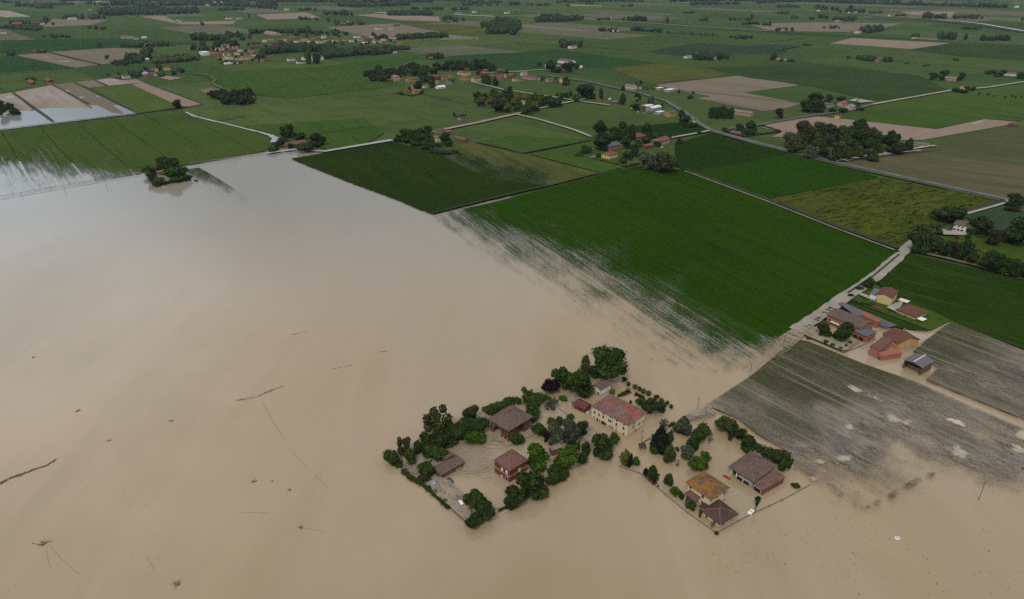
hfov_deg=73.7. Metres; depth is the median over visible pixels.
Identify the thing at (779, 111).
tree
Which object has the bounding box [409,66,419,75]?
tree
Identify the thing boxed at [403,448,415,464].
tree
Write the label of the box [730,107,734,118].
tree
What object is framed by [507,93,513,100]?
tree
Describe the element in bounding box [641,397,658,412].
tree
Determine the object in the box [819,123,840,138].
tree
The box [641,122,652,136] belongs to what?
tree
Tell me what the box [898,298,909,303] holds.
carport
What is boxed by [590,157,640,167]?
hedge
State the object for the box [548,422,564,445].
tree
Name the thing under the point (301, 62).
house
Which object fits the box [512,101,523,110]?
tree
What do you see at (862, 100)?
yard
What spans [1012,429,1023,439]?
dry silt patch
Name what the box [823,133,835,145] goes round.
tree
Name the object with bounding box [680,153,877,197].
leafy field
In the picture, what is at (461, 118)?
ruin
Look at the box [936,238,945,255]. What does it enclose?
tree
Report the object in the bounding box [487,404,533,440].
barn
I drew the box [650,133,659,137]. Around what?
tree
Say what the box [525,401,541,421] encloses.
tree
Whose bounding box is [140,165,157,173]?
tree
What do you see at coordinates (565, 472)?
tree
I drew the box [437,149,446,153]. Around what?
tree
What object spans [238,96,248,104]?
tree
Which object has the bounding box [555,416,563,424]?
bush
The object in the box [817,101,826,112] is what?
tree
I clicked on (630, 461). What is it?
tree
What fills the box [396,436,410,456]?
tree
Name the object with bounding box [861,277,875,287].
tree
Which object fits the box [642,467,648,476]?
tree
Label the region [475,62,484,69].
tree
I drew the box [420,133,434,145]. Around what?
tree
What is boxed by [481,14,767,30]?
earth bank
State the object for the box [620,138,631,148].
tree
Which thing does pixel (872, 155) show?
tree
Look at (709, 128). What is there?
asphalt road
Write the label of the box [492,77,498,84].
tree
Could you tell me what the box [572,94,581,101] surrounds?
tree
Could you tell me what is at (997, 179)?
stubble field
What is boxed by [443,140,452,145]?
tree
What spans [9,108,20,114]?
tree
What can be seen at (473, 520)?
tree
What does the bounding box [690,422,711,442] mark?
tree
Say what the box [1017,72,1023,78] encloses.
tree
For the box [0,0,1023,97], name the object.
distant trees
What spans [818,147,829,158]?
tree
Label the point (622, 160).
tree
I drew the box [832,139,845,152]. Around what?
tree
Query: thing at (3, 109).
tree
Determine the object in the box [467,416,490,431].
bush
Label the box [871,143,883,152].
tree
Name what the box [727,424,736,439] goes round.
tree
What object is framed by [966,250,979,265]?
tree
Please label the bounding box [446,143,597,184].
ripening crop
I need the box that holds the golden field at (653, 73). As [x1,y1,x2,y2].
[614,63,728,83]
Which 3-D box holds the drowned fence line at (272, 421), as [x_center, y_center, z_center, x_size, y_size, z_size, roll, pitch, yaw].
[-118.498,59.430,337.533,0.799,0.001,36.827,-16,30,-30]
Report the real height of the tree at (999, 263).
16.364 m
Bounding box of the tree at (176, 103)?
[171,99,181,107]
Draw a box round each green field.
[0,38,194,52]
[0,56,71,72]
[91,84,192,112]
[193,55,423,97]
[243,118,382,149]
[401,24,496,35]
[477,135,588,152]
[531,140,621,171]
[710,64,946,100]
[748,44,798,51]
[818,108,979,128]
[865,92,1023,126]
[912,43,1023,59]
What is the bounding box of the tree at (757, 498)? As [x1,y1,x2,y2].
[754,496,761,509]
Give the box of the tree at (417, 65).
[410,63,420,68]
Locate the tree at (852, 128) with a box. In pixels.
[848,125,857,131]
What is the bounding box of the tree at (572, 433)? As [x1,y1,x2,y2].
[562,418,581,445]
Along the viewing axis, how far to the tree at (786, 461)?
299.51 m
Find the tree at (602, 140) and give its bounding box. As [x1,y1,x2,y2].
[593,133,611,150]
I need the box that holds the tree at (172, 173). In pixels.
[160,166,182,182]
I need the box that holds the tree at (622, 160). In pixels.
[618,158,626,163]
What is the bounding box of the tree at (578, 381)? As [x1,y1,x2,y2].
[565,367,594,397]
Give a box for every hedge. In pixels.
[152,178,190,185]
[401,468,450,509]
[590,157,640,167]
[617,391,627,396]
[634,391,644,397]
[720,125,781,136]
[806,307,831,326]
[848,299,868,307]
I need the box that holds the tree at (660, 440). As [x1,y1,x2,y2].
[649,425,670,454]
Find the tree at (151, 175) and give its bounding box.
[144,171,157,181]
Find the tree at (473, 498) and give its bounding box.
[462,488,486,509]
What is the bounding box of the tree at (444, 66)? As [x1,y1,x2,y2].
[439,63,449,69]
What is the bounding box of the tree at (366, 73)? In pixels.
[363,70,369,75]
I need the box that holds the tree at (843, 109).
[838,108,848,111]
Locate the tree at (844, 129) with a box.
[838,125,850,135]
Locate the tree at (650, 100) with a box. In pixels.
[647,96,654,103]
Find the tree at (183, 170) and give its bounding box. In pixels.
[177,166,188,174]
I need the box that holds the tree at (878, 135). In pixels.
[871,131,883,144]
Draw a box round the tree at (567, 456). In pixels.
[553,444,579,469]
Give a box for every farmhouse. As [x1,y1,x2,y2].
[591,394,646,436]
[826,308,874,328]
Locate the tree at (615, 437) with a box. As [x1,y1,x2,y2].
[608,431,620,444]
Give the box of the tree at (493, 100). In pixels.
[488,97,496,107]
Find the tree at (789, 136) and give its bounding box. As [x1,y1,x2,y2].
[783,131,799,147]
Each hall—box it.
[263,31,281,35]
[641,104,653,108]
[646,105,661,111]
[655,110,664,114]
[664,88,674,92]
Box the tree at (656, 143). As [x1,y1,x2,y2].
[653,141,661,146]
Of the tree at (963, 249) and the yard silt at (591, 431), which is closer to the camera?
the yard silt at (591, 431)
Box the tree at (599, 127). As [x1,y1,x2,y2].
[592,120,607,136]
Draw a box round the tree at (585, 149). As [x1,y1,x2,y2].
[580,145,591,153]
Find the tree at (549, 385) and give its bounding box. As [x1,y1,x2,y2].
[541,378,558,392]
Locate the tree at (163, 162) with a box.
[154,156,178,170]
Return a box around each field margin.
[769,113,816,121]
[836,145,936,160]
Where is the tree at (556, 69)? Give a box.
[551,67,561,72]
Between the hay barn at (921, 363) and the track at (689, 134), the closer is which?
the hay barn at (921, 363)
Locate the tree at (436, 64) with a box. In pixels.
[432,62,440,69]
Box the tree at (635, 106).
[630,103,640,109]
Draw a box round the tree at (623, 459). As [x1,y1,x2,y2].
[618,448,629,466]
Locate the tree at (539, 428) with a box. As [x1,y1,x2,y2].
[530,423,546,435]
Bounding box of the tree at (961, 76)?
[957,72,965,80]
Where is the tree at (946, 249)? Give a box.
[940,240,952,255]
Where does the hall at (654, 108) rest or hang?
on the ground at (392, 114)
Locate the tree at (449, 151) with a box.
[445,149,452,154]
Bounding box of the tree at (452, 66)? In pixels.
[450,63,457,69]
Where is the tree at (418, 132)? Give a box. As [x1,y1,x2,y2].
[409,128,427,141]
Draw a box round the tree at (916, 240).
[910,233,923,253]
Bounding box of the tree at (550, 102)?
[547,99,554,106]
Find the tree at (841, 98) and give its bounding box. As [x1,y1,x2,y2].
[836,96,847,101]
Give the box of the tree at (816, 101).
[810,97,819,111]
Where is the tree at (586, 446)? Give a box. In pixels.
[581,441,590,455]
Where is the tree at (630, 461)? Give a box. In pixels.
[626,453,632,467]
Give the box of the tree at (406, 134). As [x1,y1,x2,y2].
[399,128,413,142]
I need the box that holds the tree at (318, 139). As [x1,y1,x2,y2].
[309,133,325,146]
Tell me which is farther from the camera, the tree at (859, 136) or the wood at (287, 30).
the wood at (287, 30)
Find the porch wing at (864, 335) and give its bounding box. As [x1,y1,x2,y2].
[852,328,876,342]
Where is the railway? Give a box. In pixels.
[513,11,1020,44]
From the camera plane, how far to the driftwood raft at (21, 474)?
301.90 m
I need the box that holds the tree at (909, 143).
[904,137,914,150]
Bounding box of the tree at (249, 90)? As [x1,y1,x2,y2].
[245,87,253,93]
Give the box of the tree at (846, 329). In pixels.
[832,321,854,338]
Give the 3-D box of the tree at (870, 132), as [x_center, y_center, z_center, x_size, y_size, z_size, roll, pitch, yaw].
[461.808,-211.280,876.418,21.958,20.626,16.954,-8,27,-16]
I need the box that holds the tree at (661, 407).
[657,401,666,412]
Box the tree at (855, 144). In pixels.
[844,137,862,150]
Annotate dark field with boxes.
[291,142,593,213]
[424,49,654,69]
[646,43,785,55]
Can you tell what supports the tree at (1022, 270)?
on the ground at (392, 114)
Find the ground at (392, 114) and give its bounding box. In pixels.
[0,0,1023,349]
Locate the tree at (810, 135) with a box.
[801,129,821,142]
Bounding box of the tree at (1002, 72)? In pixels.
[996,70,1007,75]
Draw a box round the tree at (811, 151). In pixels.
[803,144,819,158]
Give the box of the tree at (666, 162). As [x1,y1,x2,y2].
[652,151,678,172]
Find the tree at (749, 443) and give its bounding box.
[740,434,758,452]
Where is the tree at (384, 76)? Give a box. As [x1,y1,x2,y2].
[378,72,390,80]
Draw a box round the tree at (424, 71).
[417,67,429,76]
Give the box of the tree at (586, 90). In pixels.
[576,84,595,98]
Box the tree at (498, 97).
[494,94,504,100]
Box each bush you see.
[150,177,164,186]
[182,174,192,179]
[268,147,279,151]
[276,137,288,143]
[295,142,316,150]
[382,449,399,465]
[393,460,403,467]
[417,472,431,481]
[418,461,434,475]
[422,444,449,460]
[435,425,455,446]
[443,438,459,448]
[451,419,472,439]
[460,416,474,421]
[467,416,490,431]
[481,403,498,414]
[494,400,507,409]
[503,396,512,404]
[508,433,524,444]
[511,396,520,404]
[524,392,546,405]
[542,430,549,442]
[546,417,555,424]
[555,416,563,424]
[558,395,566,400]
[567,413,574,418]
[574,442,580,451]
[649,446,658,453]
[682,122,697,127]
[686,437,699,450]
[688,501,696,510]
[743,129,756,133]
[756,443,762,452]
[791,483,800,488]
[855,286,863,289]
[1004,205,1020,211]
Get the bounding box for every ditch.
[1,77,107,91]
[4,108,169,128]
[12,92,53,120]
[48,51,99,63]
[52,84,87,102]
[74,82,137,112]
[144,81,203,103]
[432,184,549,212]
[527,139,592,151]
[550,167,621,184]
[659,74,739,82]
[683,89,797,101]
[687,170,898,247]
[839,148,940,160]
[964,199,1005,211]
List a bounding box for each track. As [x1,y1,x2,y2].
[517,114,590,135]
[671,130,710,137]
[685,171,894,249]
[845,150,919,160]
[898,240,912,250]
[920,252,1023,278]
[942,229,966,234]
[967,200,1007,213]
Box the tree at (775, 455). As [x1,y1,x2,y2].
[764,448,790,462]
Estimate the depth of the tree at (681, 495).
285.19 m
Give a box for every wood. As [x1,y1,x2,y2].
[0,23,42,30]
[97,5,198,15]
[151,53,200,63]
[248,27,311,33]
[257,41,395,58]
[337,1,409,7]
[387,9,432,15]
[394,45,409,49]
[395,31,448,39]
[485,15,521,33]
[534,15,583,21]
[859,24,883,32]
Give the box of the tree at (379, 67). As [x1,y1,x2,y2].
[375,65,382,71]
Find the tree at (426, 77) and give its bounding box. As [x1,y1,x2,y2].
[419,75,435,80]
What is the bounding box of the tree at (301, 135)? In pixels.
[293,132,305,138]
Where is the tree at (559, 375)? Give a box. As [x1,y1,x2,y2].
[551,366,569,388]
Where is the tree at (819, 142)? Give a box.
[808,137,828,147]
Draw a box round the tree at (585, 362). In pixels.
[580,354,590,373]
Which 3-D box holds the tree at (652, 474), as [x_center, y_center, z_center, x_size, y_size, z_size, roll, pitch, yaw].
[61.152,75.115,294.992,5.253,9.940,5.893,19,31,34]
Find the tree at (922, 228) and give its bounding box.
[907,223,936,238]
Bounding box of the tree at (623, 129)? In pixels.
[616,121,631,139]
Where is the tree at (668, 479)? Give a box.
[663,473,673,486]
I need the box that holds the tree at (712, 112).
[711,107,714,118]
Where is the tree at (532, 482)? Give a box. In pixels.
[515,470,548,499]
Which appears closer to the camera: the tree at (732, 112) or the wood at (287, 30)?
the tree at (732, 112)
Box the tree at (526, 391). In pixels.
[521,386,533,398]
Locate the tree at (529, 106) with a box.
[521,102,534,113]
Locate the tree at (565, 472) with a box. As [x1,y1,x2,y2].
[548,463,569,481]
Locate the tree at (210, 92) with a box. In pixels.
[206,90,215,97]
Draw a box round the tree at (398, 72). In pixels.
[393,68,403,76]
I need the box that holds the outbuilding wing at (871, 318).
[860,312,880,327]
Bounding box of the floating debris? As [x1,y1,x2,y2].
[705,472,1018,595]
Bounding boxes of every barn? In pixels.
[27,79,37,84]
[44,78,54,82]
[454,136,468,142]
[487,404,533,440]
[634,133,646,139]
[641,143,652,148]
[728,451,776,487]
[730,130,742,134]
[882,328,919,348]
[902,353,933,375]
[917,37,938,39]
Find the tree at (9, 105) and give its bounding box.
[3,102,16,110]
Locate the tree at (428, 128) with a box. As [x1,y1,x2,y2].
[423,125,432,132]
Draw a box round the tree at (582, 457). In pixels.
[578,451,587,464]
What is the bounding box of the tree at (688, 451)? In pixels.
[680,445,694,459]
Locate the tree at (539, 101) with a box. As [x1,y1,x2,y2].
[535,98,542,106]
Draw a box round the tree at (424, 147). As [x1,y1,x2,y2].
[419,144,430,149]
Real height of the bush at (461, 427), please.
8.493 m
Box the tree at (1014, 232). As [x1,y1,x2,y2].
[1002,215,1023,245]
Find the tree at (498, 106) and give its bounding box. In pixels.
[491,100,504,111]
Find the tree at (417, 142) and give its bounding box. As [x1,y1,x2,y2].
[410,140,421,145]
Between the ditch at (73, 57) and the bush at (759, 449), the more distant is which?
the ditch at (73, 57)
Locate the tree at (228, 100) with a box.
[223,96,233,104]
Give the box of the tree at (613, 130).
[608,126,618,139]
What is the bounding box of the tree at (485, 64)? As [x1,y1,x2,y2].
[483,62,491,68]
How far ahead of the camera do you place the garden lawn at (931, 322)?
436.83 m
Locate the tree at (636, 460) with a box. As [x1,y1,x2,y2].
[633,456,639,465]
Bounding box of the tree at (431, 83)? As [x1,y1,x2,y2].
[427,79,435,87]
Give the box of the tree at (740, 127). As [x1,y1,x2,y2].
[736,123,744,131]
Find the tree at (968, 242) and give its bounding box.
[959,238,975,259]
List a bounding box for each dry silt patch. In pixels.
[813,459,825,463]
[835,455,853,461]
[842,383,863,393]
[844,423,853,429]
[881,411,913,426]
[950,442,968,459]
[1007,442,1023,453]
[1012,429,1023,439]
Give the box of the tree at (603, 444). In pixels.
[591,433,613,460]
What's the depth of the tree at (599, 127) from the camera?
899.59 m
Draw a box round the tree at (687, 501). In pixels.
[684,496,689,507]
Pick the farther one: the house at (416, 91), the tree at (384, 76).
the tree at (384, 76)
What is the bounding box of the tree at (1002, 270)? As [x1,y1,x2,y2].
[996,257,1010,274]
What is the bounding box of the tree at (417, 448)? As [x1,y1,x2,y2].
[413,439,421,454]
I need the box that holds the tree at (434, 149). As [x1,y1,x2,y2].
[430,146,440,152]
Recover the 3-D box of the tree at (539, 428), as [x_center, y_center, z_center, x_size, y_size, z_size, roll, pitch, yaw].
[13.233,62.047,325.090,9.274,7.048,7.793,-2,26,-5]
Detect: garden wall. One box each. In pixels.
[480,507,513,525]
[620,465,713,531]
[718,484,810,531]
[804,336,875,353]
[924,321,950,332]
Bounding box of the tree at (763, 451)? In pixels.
[760,444,773,456]
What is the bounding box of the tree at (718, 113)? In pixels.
[717,106,720,118]
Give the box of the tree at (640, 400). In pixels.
[635,397,645,404]
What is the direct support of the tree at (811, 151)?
on the ground at (392, 114)
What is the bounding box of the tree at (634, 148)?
[630,144,639,156]
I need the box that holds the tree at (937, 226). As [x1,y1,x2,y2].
[929,223,942,234]
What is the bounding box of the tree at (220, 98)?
[216,95,225,103]
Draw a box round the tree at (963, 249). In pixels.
[950,242,970,259]
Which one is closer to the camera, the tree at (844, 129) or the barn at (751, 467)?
the barn at (751, 467)
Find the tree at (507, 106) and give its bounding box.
[503,102,511,111]
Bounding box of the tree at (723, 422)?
[714,415,739,430]
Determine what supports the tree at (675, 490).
on the ground at (392, 114)
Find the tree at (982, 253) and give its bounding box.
[970,250,987,265]
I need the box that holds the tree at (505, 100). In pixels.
[501,98,511,105]
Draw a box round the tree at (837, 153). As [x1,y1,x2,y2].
[827,147,844,160]
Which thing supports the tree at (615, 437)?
on the ground at (392, 114)
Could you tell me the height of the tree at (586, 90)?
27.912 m
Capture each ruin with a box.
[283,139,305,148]
[457,116,466,120]
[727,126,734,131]
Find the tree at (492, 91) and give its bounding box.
[489,88,497,95]
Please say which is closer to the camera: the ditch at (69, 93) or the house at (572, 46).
the ditch at (69, 93)
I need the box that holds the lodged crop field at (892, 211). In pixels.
[771,177,996,247]
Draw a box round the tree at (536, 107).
[531,101,539,110]
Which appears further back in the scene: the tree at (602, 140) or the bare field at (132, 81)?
the bare field at (132, 81)
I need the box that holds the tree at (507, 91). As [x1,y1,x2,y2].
[502,89,513,94]
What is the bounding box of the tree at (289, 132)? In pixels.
[279,124,296,137]
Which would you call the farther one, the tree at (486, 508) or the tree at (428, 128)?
the tree at (428, 128)
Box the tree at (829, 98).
[823,94,833,101]
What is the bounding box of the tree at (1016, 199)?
[1005,192,1023,206]
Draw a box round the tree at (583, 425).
[576,419,589,435]
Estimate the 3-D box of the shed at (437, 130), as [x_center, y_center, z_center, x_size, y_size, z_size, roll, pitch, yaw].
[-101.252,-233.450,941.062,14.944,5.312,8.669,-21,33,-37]
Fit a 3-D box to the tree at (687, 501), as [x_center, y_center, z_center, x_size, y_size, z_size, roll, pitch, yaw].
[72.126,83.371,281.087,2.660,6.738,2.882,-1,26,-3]
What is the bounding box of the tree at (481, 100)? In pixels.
[475,96,485,105]
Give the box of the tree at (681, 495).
[679,491,684,499]
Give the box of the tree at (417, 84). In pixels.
[413,81,421,88]
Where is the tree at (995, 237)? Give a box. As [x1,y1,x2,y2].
[985,230,1003,244]
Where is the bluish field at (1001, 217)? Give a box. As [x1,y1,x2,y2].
[965,206,1023,230]
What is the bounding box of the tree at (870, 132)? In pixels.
[865,127,878,139]
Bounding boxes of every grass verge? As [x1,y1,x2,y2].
[711,131,999,199]
[847,254,899,292]
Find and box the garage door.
[753,485,760,493]
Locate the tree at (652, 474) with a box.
[646,464,658,481]
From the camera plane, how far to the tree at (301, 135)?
889.51 m
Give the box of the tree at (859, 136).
[848,129,867,147]
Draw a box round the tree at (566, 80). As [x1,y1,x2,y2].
[562,76,570,84]
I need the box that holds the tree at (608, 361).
[589,343,628,379]
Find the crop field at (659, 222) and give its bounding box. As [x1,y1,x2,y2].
[437,166,898,371]
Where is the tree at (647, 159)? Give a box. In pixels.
[639,153,657,169]
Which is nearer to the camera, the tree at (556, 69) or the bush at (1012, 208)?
the bush at (1012, 208)
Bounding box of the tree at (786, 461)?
[778,451,793,470]
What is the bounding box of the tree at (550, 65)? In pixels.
[545,60,555,68]
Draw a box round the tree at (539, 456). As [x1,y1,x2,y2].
[527,442,549,472]
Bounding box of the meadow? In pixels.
[877,253,1023,348]
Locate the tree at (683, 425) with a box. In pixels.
[672,415,692,435]
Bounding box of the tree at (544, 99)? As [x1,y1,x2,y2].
[540,96,547,105]
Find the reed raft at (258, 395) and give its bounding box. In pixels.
[238,386,280,400]
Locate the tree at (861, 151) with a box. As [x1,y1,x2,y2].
[854,147,866,156]
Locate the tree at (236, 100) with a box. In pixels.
[232,97,240,104]
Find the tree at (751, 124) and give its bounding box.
[745,120,756,130]
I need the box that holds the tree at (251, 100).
[248,96,255,103]
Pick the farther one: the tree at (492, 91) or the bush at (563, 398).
the tree at (492, 91)
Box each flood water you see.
[0,105,137,129]
[0,148,1023,598]
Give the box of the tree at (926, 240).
[918,233,931,253]
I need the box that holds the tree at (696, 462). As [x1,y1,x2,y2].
[687,455,708,470]
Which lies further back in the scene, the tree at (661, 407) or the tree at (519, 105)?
the tree at (519, 105)
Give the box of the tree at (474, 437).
[462,430,486,444]
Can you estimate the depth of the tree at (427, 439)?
310.50 m
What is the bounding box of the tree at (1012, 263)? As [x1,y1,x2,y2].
[1005,258,1022,272]
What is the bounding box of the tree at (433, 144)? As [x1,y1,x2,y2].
[429,142,441,146]
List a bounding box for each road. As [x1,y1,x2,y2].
[190,115,278,141]
[265,139,391,152]
[444,113,516,129]
[474,82,609,104]
[517,98,584,113]
[540,74,1009,199]
[715,104,873,132]
[746,329,807,370]
[789,247,909,332]
[872,81,1023,103]
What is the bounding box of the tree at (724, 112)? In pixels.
[722,105,726,118]
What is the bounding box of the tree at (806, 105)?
[800,99,814,111]
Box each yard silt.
[402,452,430,473]
[429,476,470,519]
[447,433,503,474]
[579,421,596,447]
[685,405,715,420]
[805,326,859,349]
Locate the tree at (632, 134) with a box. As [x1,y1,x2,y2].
[627,124,635,140]
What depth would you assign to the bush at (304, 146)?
831.88 m
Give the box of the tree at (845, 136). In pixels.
[837,133,851,142]
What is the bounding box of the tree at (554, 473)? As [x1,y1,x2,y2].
[545,466,562,484]
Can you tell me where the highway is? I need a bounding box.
[945,20,1023,30]
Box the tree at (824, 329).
[817,322,832,336]
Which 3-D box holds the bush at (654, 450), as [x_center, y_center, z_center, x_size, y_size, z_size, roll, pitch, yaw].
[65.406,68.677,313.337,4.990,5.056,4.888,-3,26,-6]
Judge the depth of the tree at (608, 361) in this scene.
364.54 m
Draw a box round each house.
[121,75,129,78]
[142,71,153,77]
[198,51,209,55]
[209,52,218,55]
[224,55,233,59]
[240,55,252,59]
[253,45,260,48]
[296,60,305,63]
[391,75,399,80]
[405,77,418,82]
[412,89,420,93]
[433,135,440,141]
[457,70,470,75]
[459,76,469,80]
[471,76,480,81]
[493,448,527,481]
[495,69,503,73]
[496,75,503,80]
[507,73,515,78]
[522,75,536,79]
[558,58,575,62]
[568,45,576,48]
[593,379,611,395]
[601,151,617,159]
[602,142,619,150]
[625,84,636,89]
[652,136,669,145]
[664,110,676,117]
[734,109,754,116]
[825,102,834,107]
[837,100,847,106]
[844,104,854,109]
[869,287,898,305]
[944,76,956,80]
[952,220,969,231]
[1003,71,1016,76]
[1007,122,1018,127]
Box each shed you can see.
[433,128,443,132]
[433,450,463,477]
[435,85,445,88]
[573,399,591,412]
[610,100,619,103]
[753,470,785,494]
[868,337,892,357]
[871,305,882,311]
[877,349,901,360]
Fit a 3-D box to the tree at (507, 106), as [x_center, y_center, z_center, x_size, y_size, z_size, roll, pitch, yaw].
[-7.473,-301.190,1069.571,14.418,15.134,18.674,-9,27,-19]
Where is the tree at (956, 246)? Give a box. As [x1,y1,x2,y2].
[950,241,960,259]
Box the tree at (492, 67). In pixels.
[487,64,496,70]
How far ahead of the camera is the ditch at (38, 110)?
1104.91 m
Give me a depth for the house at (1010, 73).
1438.60 m
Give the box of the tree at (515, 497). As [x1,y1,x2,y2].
[503,483,524,509]
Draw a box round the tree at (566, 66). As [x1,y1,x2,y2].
[560,61,573,71]
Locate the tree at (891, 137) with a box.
[881,130,901,146]
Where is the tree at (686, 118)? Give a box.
[682,115,690,121]
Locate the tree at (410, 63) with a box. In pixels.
[405,61,415,68]
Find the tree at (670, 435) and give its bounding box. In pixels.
[667,429,673,443]
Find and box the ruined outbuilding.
[549,443,561,455]
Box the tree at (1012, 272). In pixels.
[1008,262,1023,277]
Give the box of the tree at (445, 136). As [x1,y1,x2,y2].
[439,132,451,141]
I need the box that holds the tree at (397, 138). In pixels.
[393,135,401,141]
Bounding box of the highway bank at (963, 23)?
[876,16,1023,31]
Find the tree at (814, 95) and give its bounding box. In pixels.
[811,92,824,100]
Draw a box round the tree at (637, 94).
[634,92,641,101]
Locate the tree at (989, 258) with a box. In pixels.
[980,249,999,270]
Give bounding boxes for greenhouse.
[904,140,929,145]
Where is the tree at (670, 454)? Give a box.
[662,444,676,462]
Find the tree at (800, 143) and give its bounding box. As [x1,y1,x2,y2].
[786,137,807,151]
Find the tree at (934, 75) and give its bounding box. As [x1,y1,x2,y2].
[928,72,940,79]
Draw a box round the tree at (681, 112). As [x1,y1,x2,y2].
[678,109,684,115]
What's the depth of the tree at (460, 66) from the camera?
1504.81 m
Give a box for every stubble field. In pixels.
[842,152,1023,199]
[910,127,1023,165]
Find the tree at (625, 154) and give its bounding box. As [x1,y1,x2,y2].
[622,151,630,157]
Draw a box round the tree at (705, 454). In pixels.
[700,450,711,461]
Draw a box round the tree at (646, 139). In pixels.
[641,137,651,142]
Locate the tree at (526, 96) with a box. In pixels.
[522,92,532,100]
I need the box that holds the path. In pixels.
[186,72,230,90]
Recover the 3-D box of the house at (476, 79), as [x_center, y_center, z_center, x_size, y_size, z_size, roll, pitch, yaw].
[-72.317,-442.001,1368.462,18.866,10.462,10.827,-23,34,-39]
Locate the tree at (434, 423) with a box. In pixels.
[422,404,454,435]
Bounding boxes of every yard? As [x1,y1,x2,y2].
[839,302,895,326]
[850,98,872,102]
[859,293,875,300]
[887,301,902,311]
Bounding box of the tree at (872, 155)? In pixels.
[866,148,879,161]
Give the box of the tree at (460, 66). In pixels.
[455,61,466,70]
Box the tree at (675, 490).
[670,485,680,496]
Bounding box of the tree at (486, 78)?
[480,73,490,83]
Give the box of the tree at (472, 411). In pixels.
[462,404,478,418]
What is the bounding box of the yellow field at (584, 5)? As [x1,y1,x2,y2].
[570,4,601,5]
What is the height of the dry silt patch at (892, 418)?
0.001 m
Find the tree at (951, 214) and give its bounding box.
[930,205,967,222]
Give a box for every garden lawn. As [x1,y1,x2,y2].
[846,301,929,330]
[852,288,950,329]
[943,235,1023,262]
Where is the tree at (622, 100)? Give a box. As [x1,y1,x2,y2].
[619,93,625,104]
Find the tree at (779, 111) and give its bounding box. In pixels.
[775,108,783,117]
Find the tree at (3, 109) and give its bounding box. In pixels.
[0,104,6,114]
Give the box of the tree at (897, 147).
[884,142,908,153]
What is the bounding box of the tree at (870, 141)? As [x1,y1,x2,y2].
[863,136,878,147]
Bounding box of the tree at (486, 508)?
[476,500,495,520]
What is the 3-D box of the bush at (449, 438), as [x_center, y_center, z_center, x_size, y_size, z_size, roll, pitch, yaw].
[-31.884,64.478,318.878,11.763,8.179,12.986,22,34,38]
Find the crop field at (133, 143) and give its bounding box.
[0,111,272,183]
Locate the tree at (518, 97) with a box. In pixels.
[513,93,522,101]
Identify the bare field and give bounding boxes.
[0,10,26,16]
[0,92,32,112]
[15,85,90,108]
[17,53,98,67]
[43,19,106,26]
[53,48,139,63]
[54,82,122,113]
[76,80,104,87]
[97,78,129,85]
[122,79,141,83]
[132,83,199,106]
[142,16,235,23]
[159,76,180,79]
[197,88,227,92]
[258,12,319,18]
[327,23,437,36]
[359,14,439,20]
[439,35,475,39]
[522,24,590,30]
[656,75,799,110]
[751,22,902,31]
[762,116,1013,139]
[833,38,947,48]
[903,12,954,16]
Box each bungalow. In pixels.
[699,499,738,527]
[896,304,928,321]
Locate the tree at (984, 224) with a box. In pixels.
[968,216,997,234]
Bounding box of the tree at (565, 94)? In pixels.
[563,92,569,98]
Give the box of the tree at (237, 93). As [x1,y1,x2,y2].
[233,91,243,96]
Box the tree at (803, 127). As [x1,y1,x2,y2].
[796,120,816,136]
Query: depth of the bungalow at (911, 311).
435.84 m
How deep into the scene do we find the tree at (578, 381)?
349.46 m
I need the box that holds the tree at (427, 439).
[418,431,436,454]
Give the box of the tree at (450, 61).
[445,59,454,64]
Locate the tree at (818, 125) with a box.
[813,121,824,131]
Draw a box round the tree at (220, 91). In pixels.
[217,88,226,95]
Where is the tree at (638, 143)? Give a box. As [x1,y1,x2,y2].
[635,139,641,146]
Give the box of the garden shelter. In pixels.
[638,443,646,447]
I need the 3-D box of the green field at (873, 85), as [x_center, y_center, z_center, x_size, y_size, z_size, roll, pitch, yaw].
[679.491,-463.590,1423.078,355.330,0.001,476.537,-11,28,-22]
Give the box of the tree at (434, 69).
[430,66,438,72]
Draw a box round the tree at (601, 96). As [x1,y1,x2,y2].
[599,87,603,98]
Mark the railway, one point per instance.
(812, 33)
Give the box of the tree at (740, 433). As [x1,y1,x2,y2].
[734,428,747,440]
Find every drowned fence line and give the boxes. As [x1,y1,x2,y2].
[48,545,78,574]
[262,402,284,438]
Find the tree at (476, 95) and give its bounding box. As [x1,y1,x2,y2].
[472,91,483,100]
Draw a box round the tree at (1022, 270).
[1017,266,1023,277]
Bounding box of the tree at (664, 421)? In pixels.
[659,418,668,429]
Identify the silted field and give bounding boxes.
[707,340,1023,508]
[793,467,843,495]
[867,471,934,507]
[914,321,1023,417]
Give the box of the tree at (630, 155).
[628,151,633,159]
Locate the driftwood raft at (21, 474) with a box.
[0,458,56,484]
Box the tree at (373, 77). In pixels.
[368,73,378,80]
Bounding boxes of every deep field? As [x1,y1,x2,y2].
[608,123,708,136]
[674,133,787,170]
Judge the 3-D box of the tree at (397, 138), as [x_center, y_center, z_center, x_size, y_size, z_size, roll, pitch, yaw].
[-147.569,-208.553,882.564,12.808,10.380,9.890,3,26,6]
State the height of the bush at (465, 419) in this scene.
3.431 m
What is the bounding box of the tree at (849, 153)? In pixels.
[843,146,856,159]
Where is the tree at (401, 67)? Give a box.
[398,65,407,69]
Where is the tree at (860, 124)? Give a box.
[852,118,868,130]
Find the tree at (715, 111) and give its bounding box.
[714,106,717,118]
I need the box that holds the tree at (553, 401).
[544,397,557,409]
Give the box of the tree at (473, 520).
[464,510,482,528]
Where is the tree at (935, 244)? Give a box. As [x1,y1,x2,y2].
[927,235,942,253]
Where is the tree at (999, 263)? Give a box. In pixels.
[987,253,1007,272]
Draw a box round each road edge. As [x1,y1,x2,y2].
[2,172,139,195]
[190,152,264,163]
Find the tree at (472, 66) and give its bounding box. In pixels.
[467,62,477,69]

